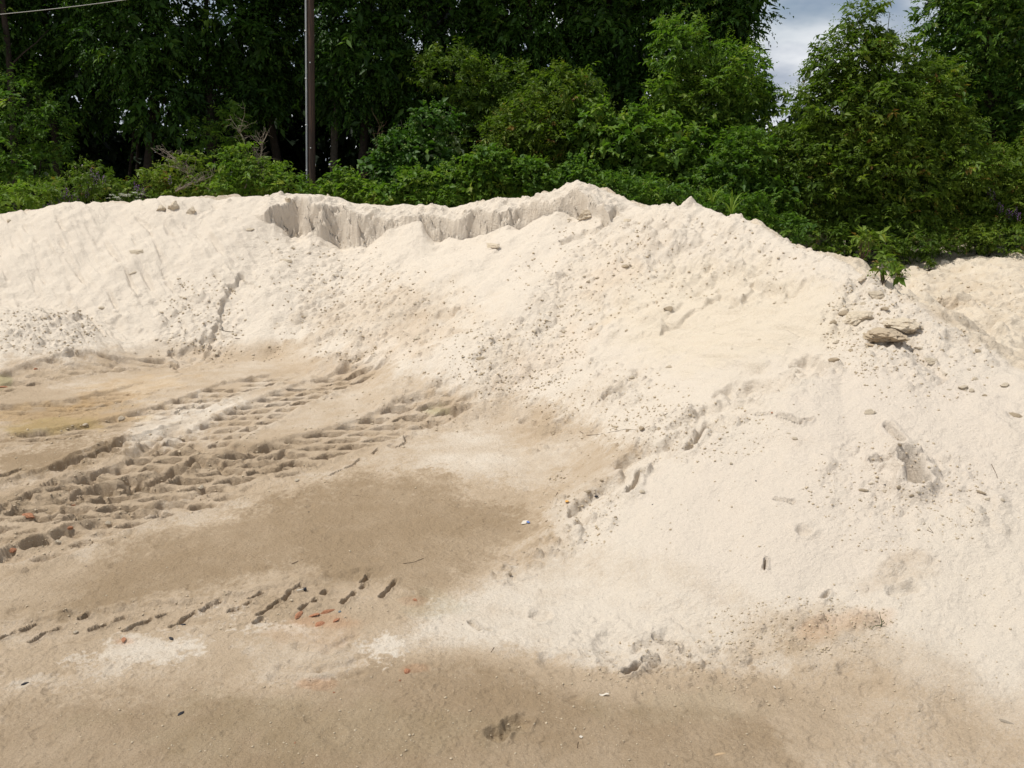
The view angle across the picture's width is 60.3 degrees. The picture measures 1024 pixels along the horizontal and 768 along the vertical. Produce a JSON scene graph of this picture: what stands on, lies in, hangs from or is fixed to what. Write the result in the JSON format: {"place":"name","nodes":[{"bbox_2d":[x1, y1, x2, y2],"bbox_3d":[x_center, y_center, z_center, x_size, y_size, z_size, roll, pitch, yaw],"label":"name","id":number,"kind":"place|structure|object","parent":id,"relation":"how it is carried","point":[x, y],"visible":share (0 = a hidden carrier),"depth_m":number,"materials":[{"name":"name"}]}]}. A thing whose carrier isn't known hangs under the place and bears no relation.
{"place":"outdoors","nodes":[
{"label":"outdoors","id":0,"kind":"place"},
{"bbox_2d":[0,0,122,14],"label":"overhead wire","id":1,"kind":"object","parent":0,"point":[62,7],"visible":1,"depth_m":19.56,"materials":[{"name":"metal"}]},
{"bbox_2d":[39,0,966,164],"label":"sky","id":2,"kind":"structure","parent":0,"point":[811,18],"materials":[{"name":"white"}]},
{"bbox_2d":[0,165,1023,767],"bbox_3d":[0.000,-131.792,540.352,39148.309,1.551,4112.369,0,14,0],"label":"ground","id":3,"kind":"structure","parent":0,"point":[538,627],"depth_m":6.42,"materials":[{"name":"beige sand"}]},
{"bbox_2d":[9,548,16,552],"bbox_3d":[-4.250,1.413,7.511,0.070,0.040,0.048,-14,25,-27],"label":"brick fragment","id":4,"kind":"object","parent":3,"relation":"on","point":[12,550],"visible":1,"depth_m":7.50,"materials":[{"name":"orange brick"}]},
{"bbox_2d":[22,513,34,518],"bbox_3d":[-4.556,1.242,8.308,0.143,0.060,0.054,1,3,8],"label":"brick fragment","id":5,"kind":"object","parent":3,"relation":"on","point":[29,515],"visible":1,"depth_m":8.29,"materials":[{"name":"orange brick"}]},
{"bbox_2d":[0,0,144,202],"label":"broadleaf tree","id":6,"kind":"object","parent":3,"relation":"on","point":[67,91],"visible":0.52,"depth_m":25.35,"materials":[{"name":"green plant"}]},
{"bbox_2d":[126,128,134,197],"bbox_3d":[-11.332,-7.630,27.498,2.138,6.097,0.776,3,14,12],"label":"bare trunk","id":7,"kind":"object","parent":3,"relation":"on","point":[130,161],"visible":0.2,"depth_m":27.66,"materials":[{"name":"brown plant"}]},
{"bbox_2d":[133,9,139,191],"bbox_3d":[-11.861,-8.622,28.375,1.765,7.508,0.342,-4,15,-17],"label":"bare trunk","id":8,"kind":"object","parent":3,"relation":"on","point":[137,154],"visible":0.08,"depth_m":28.66,"materials":[{"name":"brown plant"}]},
{"bbox_2d":[189,50,226,188],"bbox_3d":[-9.242,-7.498,27.078,1.991,5.905,0.748,0,14,0],"label":"bare trunk","id":9,"kind":"object","parent":3,"relation":"on","point":[215,119],"visible":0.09,"depth_m":26.79,"materials":[{"name":"brown plant"}]},
{"bbox_2d":[145,0,300,189],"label":"broadleaf tree","id":10,"kind":"object","parent":3,"relation":"on","point":[222,65],"visible":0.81,"depth_m":24.93,"materials":[{"name":"green plant"}]},
{"bbox_2d":[239,21,259,195],"bbox_3d":[-7.545,-8.824,26.337,1.288,8.971,0.840,3,14,13],"label":"bare trunk","id":11,"kind":"object","parent":3,"relation":"on","point":[245,134],"visible":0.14,"depth_m":26.42,"materials":[{"name":"brown plant"}]},
{"bbox_2d":[222,0,328,192],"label":"broadleaf tree","id":12,"kind":"object","parent":3,"relation":"on","point":[291,28],"visible":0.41,"depth_m":25.89,"materials":[{"name":"green plant"}]},
{"bbox_2d":[295,611,302,618],"bbox_3d":[-1.551,1.677,6.429,0.039,0.032,0.129,-8,12,14],"label":"brick fragment","id":13,"kind":"object","parent":3,"relation":"on","point":[298,614],"visible":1,"depth_m":6.41,"materials":[{"name":"orange brick"}]},
{"bbox_2d":[315,621,324,626],"bbox_3d":[-1.370,1.716,6.306,0.051,0.025,0.085,18,22,40],"label":"brick fragment","id":14,"kind":"object","parent":3,"relation":"on","point":[320,623],"visible":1,"depth_m":6.29,"materials":[{"name":"orange brick"}]},
{"bbox_2d":[315,4,337,196],"bbox_3d":[-5.720,-11.432,27.213,2.151,13.646,1.000,0,14,0],"label":"bare trunk","id":15,"kind":"object","parent":3,"relation":"on","point":[334,151],"visible":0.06,"depth_m":27.83,"materials":[{"name":"brown plant"}]},
{"bbox_2d":[320,609,334,613],"bbox_3d":[-1.353,1.671,6.476,0.130,0.032,0.034,-11,8,-34],"label":"brick fragment","id":16,"kind":"object","parent":3,"relation":"on","point":[327,611],"visible":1,"depth_m":6.46,"materials":[{"name":"orange brick"}]},
{"bbox_2d":[364,3,371,195],"bbox_3d":[-4.383,-10.418,28.731,2.218,10.936,0.778,-5,15,-19],"label":"bare trunk","id":17,"kind":"object","parent":3,"relation":"on","point":[367,176],"visible":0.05,"depth_m":28.91,"materials":[{"name":"brown plant"}]},
{"bbox_2d":[370,0,523,151],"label":"broadleaf tree","id":18,"kind":"object","parent":3,"relation":"on","point":[429,36],"visible":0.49,"depth_m":24.93,"materials":[{"name":"green plant"}]},
{"bbox_2d":[450,1,477,166],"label":"bare trunk","id":19,"kind":"object","parent":3,"relation":"on","point":[452,132],"visible":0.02,"depth_m":27.70,"materials":[{"name":"brown plant"}]},
{"bbox_2d":[0,180,1023,762],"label":"sand pile","id":20,"kind":"object","parent":3,"relation":"on","point":[72,258],"visible":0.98,"depth_m":10.11,"materials":[{"name":"beige sand"}]},
{"bbox_2d":[10,195,22,208],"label":"grass tuft","id":21,"kind":"object","parent":20,"relation":"on","point":[18,202],"visible":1,"depth_m":20.18,"materials":[{"name":"green plant"}]},
{"bbox_2d":[0,175,71,213],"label":"bush","id":22,"kind":"object","parent":20,"relation":"on","point":[31,201],"visible":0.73,"depth_m":20.91,"materials":[{"name":"green plant"}]},
{"bbox_2d":[23,156,158,204],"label":"bush","id":23,"kind":"object","parent":20,"relation":"on","point":[84,181],"visible":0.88,"depth_m":21.12,"materials":[{"name":"green plant"}]},
{"bbox_2d":[129,249,142,253],"bbox_3d":[-7.435,-2.604,17.444,0.275,0.093,0.150,-9,44,-19],"label":"sand clod","id":24,"kind":"object","parent":20,"relation":"on","point":[136,251],"visible":1,"depth_m":17.41,"materials":[{"name":"beige sand"}]},
{"bbox_2d":[156,205,165,210],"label":"sand clod","id":25,"kind":"object","parent":20,"relation":"on","point":[162,207],"visible":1,"depth_m":18.54,"materials":[{"name":"beige sand"}]},
{"bbox_2d":[168,201,179,209],"bbox_3d":[-7.135,-3.733,18.605,0.231,0.269,0.214,-13,19,-42],"label":"sand clod","id":26,"kind":"object","parent":20,"relation":"on","point":[174,205],"visible":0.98,"depth_m":18.54,"materials":[{"name":"beige sand"}]},
{"bbox_2d":[132,150,238,198],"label":"bush","id":27,"kind":"object","parent":20,"relation":"on","point":[155,179],"visible":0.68,"depth_m":21.64,"materials":[{"name":"green plant"}]},
{"bbox_2d":[154,146,215,194],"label":"dead branch","id":28,"kind":"object","parent":27,"relation":"on","point":[170,155],"visible":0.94,"depth_m":21.48,"materials":[{"name":"grey wood"}]},
{"bbox_2d":[175,168,214,191],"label":"dead branch","id":29,"kind":"object","parent":27,"relation":"on","point":[203,179],"visible":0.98,"depth_m":21.34,"materials":[{"name":"grey wood"}]},
{"bbox_2d":[186,206,195,214],"bbox_3d":[-6.749,-3.611,18.556,0.192,0.265,0.185,-1,27,-6],"label":"sand clod","id":30,"kind":"object","parent":20,"relation":"on","point":[191,210],"visible":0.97,"depth_m":18.49,"materials":[{"name":"beige sand"}]},
{"bbox_2d":[183,138,312,196],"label":"bush","id":31,"kind":"object","parent":20,"relation":"on","point":[269,187],"visible":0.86,"depth_m":21.41,"materials":[{"name":"green plant"}]},
{"bbox_2d":[224,108,272,178],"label":"dead branch","id":32,"kind":"object","parent":31,"relation":"on","point":[245,138],"visible":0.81,"depth_m":21.50,"materials":[{"name":"grey wood"}]},
{"bbox_2d":[243,127,270,187],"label":"dead branch","id":33,"kind":"object","parent":31,"relation":"on","point":[261,143],"visible":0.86,"depth_m":21.51,"materials":[{"name":"grey wood"}]},
{"bbox_2d":[280,259,291,262],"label":"sand clod","id":34,"kind":"object","parent":20,"relation":"on","point":[288,260],"visible":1,"depth_m":17.35,"materials":[{"name":"beige sand"}]},
{"bbox_2d":[292,159,390,204],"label":"bush","id":35,"kind":"object","parent":20,"relation":"on","point":[351,187],"visible":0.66,"depth_m":21.42,"materials":[{"name":"green plant"}]},
{"bbox_2d":[356,152,529,207],"bbox_3d":[-1.729,-4.117,21.403,4.333,2.919,2.011,0,14,0],"label":"bush","id":36,"kind":"object","parent":20,"relation":"on","point":[461,191],"visible":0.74,"depth_m":20.95,"materials":[{"name":"green plant"}]},
{"bbox_2d":[486,243,499,247],"bbox_3d":[-0.356,-2.483,15.867,0.127,0.095,0.398,-44,36,-24],"label":"sand clod","id":37,"kind":"object","parent":20,"relation":"on","point":[491,245],"visible":1,"depth_m":15.79,"materials":[{"name":"beige sand"}]},
{"bbox_2d":[0,216,1020,767],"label":"sand crumbs","id":38,"kind":"object","parent":20,"relation":"on","point":[560,470],"visible":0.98,"depth_m":8.84,"materials":[{"name":"beige sand"}]},
{"bbox_2d":[456,140,603,197],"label":"bush","id":39,"kind":"object","parent":20,"relation":"on","point":[542,180],"visible":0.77,"depth_m":20.75,"materials":[{"name":"green plant"}]},
{"bbox_2d":[577,209,591,220],"bbox_3d":[1.330,-3.047,15.918,0.341,0.224,0.172,8,16,29],"label":"sand block","id":40,"kind":"object","parent":20,"relation":"on","point":[585,214],"depth_m":15.85,"materials":[{"name":"beige sand"}]},
{"bbox_2d":[663,306,672,310],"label":"sand clod","id":41,"kind":"object","parent":20,"relation":"on","point":[668,308],"visible":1,"depth_m":11.88,"materials":[{"name":"beige sand"}]},
{"bbox_2d":[701,184,726,203],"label":"grass tuft","id":42,"kind":"object","parent":20,"relation":"on","point":[712,198],"visible":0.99,"depth_m":17.13,"materials":[{"name":"green plant"}]},
{"bbox_2d":[715,196,740,213],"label":"grass tuft","id":43,"kind":"object","parent":20,"relation":"on","point":[731,209],"visible":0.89,"depth_m":16.19,"materials":[{"name":"green plant"}]},
{"bbox_2d":[828,357,839,361],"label":"sand clod","id":44,"kind":"object","parent":20,"relation":"on","point":[833,359],"visible":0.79,"depth_m":8.82,"materials":[{"name":"beige sand"}]},
{"bbox_2d":[838,310,848,315],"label":"sand clod","id":45,"kind":"object","parent":20,"relation":"on","point":[842,313],"visible":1,"depth_m":9.90,"materials":[{"name":"beige sand"}]},
{"bbox_2d":[842,311,873,324],"bbox_3d":[3.838,-0.732,9.811,0.284,0.150,0.336,-31,31,-28],"label":"sand block","id":46,"kind":"object","parent":20,"relation":"on","point":[855,317],"depth_m":9.74,"materials":[{"name":"beige sand"}]},
{"bbox_2d":[857,275,866,282],"bbox_3d":[4.101,-1.216,10.328,0.103,0.091,0.107,11,41,37],"label":"sand clod","id":47,"kind":"object","parent":20,"relation":"on","point":[863,278],"visible":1,"depth_m":10.30,"materials":[{"name":"beige sand"}]},
{"bbox_2d":[864,409,875,414],"bbox_3d":[3.197,0.249,7.863,0.103,0.040,0.074,2,33,22],"label":"sand clod","id":48,"kind":"object","parent":20,"relation":"on","point":[869,411],"visible":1,"depth_m":7.85,"materials":[{"name":"beige sand"}]},
{"bbox_2d":[848,226,892,258],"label":"weed","id":49,"kind":"object","parent":20,"relation":"on","point":[863,238],"visible":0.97,"depth_m":11.43,"materials":[{"name":"green plant"}]},
{"bbox_2d":[868,290,884,298],"bbox_3d":[4.162,-1.010,10.080,0.187,0.101,0.136,-3,45,5],"label":"sand clod","id":50,"kind":"object","parent":20,"relation":"on","point":[877,294],"visible":1,"depth_m":10.04,"materials":[{"name":"beige sand"}]},
{"bbox_2d":[862,327,909,342],"bbox_3d":[3.881,-0.491,9.068,0.356,0.156,0.489,-5,15,-19],"label":"sand block","id":51,"kind":"object","parent":20,"relation":"on","point":[878,334],"depth_m":9.01,"materials":[{"name":"beige sand"}]},
{"bbox_2d":[867,247,906,286],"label":"weed","id":52,"kind":"object","parent":20,"relation":"on","point":[883,272],"visible":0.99,"depth_m":10.33,"materials":[{"name":"green plant"}]},
{"bbox_2d":[879,317,920,334],"bbox_3d":[4.104,-0.610,9.308,0.410,0.166,0.340,13,19,41],"label":"sand block","id":53,"kind":"object","parent":20,"relation":"on","point":[906,325],"depth_m":9.20,"materials":[{"name":"beige sand"}]},
{"bbox_2d":[924,357,938,363],"bbox_3d":[4.092,-0.222,8.608,0.134,0.055,0.097,1,43,4],"label":"sand clod","id":54,"kind":"object","parent":20,"relation":"on","point":[929,360],"visible":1,"depth_m":8.59,"materials":[{"name":"beige sand"}]},
{"bbox_2d":[958,385,967,389],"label":"sand clod","id":55,"kind":"object","parent":20,"relation":"on","point":[963,387],"visible":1,"depth_m":8.07,"materials":[{"name":"beige sand"}]},
{"bbox_2d":[999,719,1012,723],"bbox_3d":[2.850,1.952,5.084,0.082,0.022,0.022,10,21,40],"label":"broken stick","id":56,"kind":"object","parent":20,"relation":"on","point":[1004,721],"visible":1,"depth_m":5.08,"materials":[{"name":"brown wood"}]},
{"bbox_2d":[1009,412,1022,417],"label":"sand clod","id":57,"kind":"object","parent":20,"relation":"on","point":[1013,414],"visible":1,"depth_m":7.58,"materials":[{"name":"beige sand"}]},
{"bbox_2d":[0,0,1023,234],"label":"wood thicket","id":58,"kind":"object","parent":3,"relation":"on","point":[291,145],"visible":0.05,"depth_m":29.59,"materials":[{"name":"green plant"}]},
{"bbox_2d":[439,0,623,176],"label":"broadleaf tree","id":59,"kind":"object","parent":3,"relation":"on","point":[534,52],"visible":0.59,"depth_m":24.69,"materials":[{"name":"green plant"}]},
{"bbox_2d":[509,0,682,169],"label":"broadleaf tree","id":60,"kind":"object","parent":3,"relation":"on","point":[623,78],"visible":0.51,"depth_m":24.86,"materials":[{"name":"green plant"}]},
{"bbox_2d":[764,217,1022,256],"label":"undergrowth","id":61,"kind":"object","parent":3,"relation":"on","point":[832,242],"depth_m":24.31,"materials":[{"name":"green plant"}]},
{"bbox_2d":[785,237,1023,351],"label":"sand field","id":62,"kind":"structure","parent":0,"point":[1004,326],"depth_m":18.33,"materials":[{"name":"beige sand"}]},
{"bbox_2d":[0,0,47,211],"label":"bare trunk","id":63,"kind":"object","parent":62,"relation":"on","point":[5,27],"visible":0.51,"depth_m":24.08,"materials":[{"name":"brown plant"}]},
{"bbox_2d":[0,0,69,149],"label":"broadleaf tree","id":64,"kind":"object","parent":62,"relation":"on","point":[16,8],"visible":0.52,"depth_m":24.61,"materials":[{"name":"green plant"}]},
{"bbox_2d":[0,60,89,194],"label":"shrub","id":65,"kind":"object","parent":62,"relation":"on","point":[33,118],"visible":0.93,"depth_m":23.45,"materials":[{"name":"green plant"}]},
{"bbox_2d":[37,0,218,199],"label":"broadleaf tree","id":66,"kind":"object","parent":62,"relation":"on","point":[145,79],"visible":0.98,"depth_m":24.04,"materials":[{"name":"green plant"}]},
{"bbox_2d":[177,94,258,183],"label":"shrub","id":67,"kind":"object","parent":62,"relation":"on","point":[201,146],"visible":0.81,"depth_m":24.12,"materials":[{"name":"green plant"}]},
{"bbox_2d":[304,0,315,193],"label":"utility pole","id":68,"kind":"object","parent":62,"relation":"on","point":[310,68],"visible":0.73,"depth_m":23.72,"materials":[{"name":"wood"}]},
{"bbox_2d":[287,0,425,203],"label":"broadleaf tree","id":69,"kind":"object","parent":62,"relation":"on","point":[347,53],"visible":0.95,"depth_m":24.49,"materials":[{"name":"green plant"}]},
{"bbox_2d":[357,96,479,205],"bbox_3d":[-2.355,-5.107,22.290,3.134,4.148,2.143,0,14,0],"label":"shrub","id":70,"kind":"object","parent":62,"relation":"on","point":[423,139],"visible":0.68,"depth_m":21.82,"materials":[{"name":"green plant"}]},
{"bbox_2d":[369,111,383,187],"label":"dead branch","id":71,"kind":"object","parent":70,"relation":"attached to","point":[377,140],"visible":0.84,"depth_m":22.00,"materials":[{"name":"brown wood"}]},
{"bbox_2d":[406,35,549,198],"bbox_3d":[-0.903,-6.559,24.103,3.928,5.574,2.159,0,14,0],"label":"shrub","id":72,"kind":"object","parent":62,"relation":"on","point":[485,92],"visible":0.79,"depth_m":23.46,"materials":[{"name":"green plant"}]},
{"bbox_2d":[471,55,623,194],"bbox_3d":[1.031,-5.793,22.821,3.968,5.093,3.033,8,16,29],"label":"shrub","id":73,"kind":"object","parent":62,"relation":"on","point":[511,138],"visible":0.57,"depth_m":22.18,"materials":[{"name":"green plant"}]},
{"bbox_2d":[564,91,728,208],"bbox_3d":[3.529,-5.225,22.205,4.563,4.131,2.856,0,14,0],"label":"shrub","id":74,"kind":"object","parent":62,"relation":"on","point":[642,151],"visible":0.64,"depth_m":21.58,"materials":[{"name":"green plant"}]},
{"bbox_2d":[613,0,793,152],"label":"broadleaf tree","id":75,"kind":"object","parent":62,"relation":"on","point":[740,17],"visible":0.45,"depth_m":23.95,"materials":[{"name":"green plant"}]},
{"bbox_2d":[586,165,827,245],"bbox_3d":[4.518,-3.763,20.604,5.661,2.650,1.689,0,14,0],"label":"bush","id":76,"kind":"object","parent":62,"relation":"on","point":[750,212],"visible":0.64,"depth_m":20.26,"materials":[{"name":"green plant"}]},
{"bbox_2d":[636,4,788,167],"bbox_3d":[5.132,-6.476,22.909,3.911,6.233,2.604,0,14,0],"label":"young tree","id":77,"kind":"object","parent":62,"relation":"on","point":[698,69],"visible":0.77,"depth_m":22.21,"materials":[{"name":"green plant"}]},
{"bbox_2d":[669,122,814,229],"bbox_3d":[5.636,-4.682,21.671,3.710,3.389,2.671,-6,15,-23],"label":"shrub","id":78,"kind":"object","parent":62,"relation":"on","point":[749,170],"visible":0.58,"depth_m":21.17,"materials":[{"name":"green plant"}]},
{"bbox_2d":[793,215,961,265],"bbox_3d":[8.860,-3.398,21.403,3.984,1.410,2.186,0,14,0],"label":"bush","id":79,"kind":"object","parent":62,"relation":"on","point":[902,249],"visible":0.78,"depth_m":21.02,"materials":[{"name":"green plant"}]},
{"bbox_2d":[757,0,1014,259],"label":"shrub","id":80,"kind":"object","parent":62,"relation":"on","point":[847,135],"visible":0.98,"depth_m":21.07,"materials":[{"name":"green plant"}]},
{"bbox_2d":[885,255,905,272],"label":"weed","id":81,"kind":"object","parent":62,"relation":"on","point":[893,261],"visible":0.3,"depth_m":19.95,"materials":[{"name":"green plant"}]},
{"bbox_2d":[889,260,910,277],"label":"weed","id":82,"kind":"object","parent":62,"relation":"on","point":[897,267],"visible":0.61,"depth_m":19.57,"materials":[{"name":"green plant"}]},
{"bbox_2d":[921,256,937,270],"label":"weed","id":83,"kind":"object","parent":62,"relation":"on","point":[931,263],"visible":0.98,"depth_m":20.67,"materials":[{"name":"green plant"}]},
{"bbox_2d":[896,0,1023,239],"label":"broadleaf tree","id":84,"kind":"object","parent":62,"relation":"on","point":[990,84],"visible":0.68,"depth_m":22.73,"materials":[{"name":"green plant"}]},
{"bbox_2d":[912,121,1023,254],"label":"shrub","id":85,"kind":"object","parent":62,"relation":"on","point":[1004,170],"visible":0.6,"depth_m":21.77,"materials":[{"name":"green plant"}]},
{"bbox_2d":[912,211,1023,256],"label":"bush","id":86,"kind":"object","parent":62,"relation":"on","point":[989,235],"visible":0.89,"depth_m":21.28,"materials":[{"name":"green plant"}]}
]}

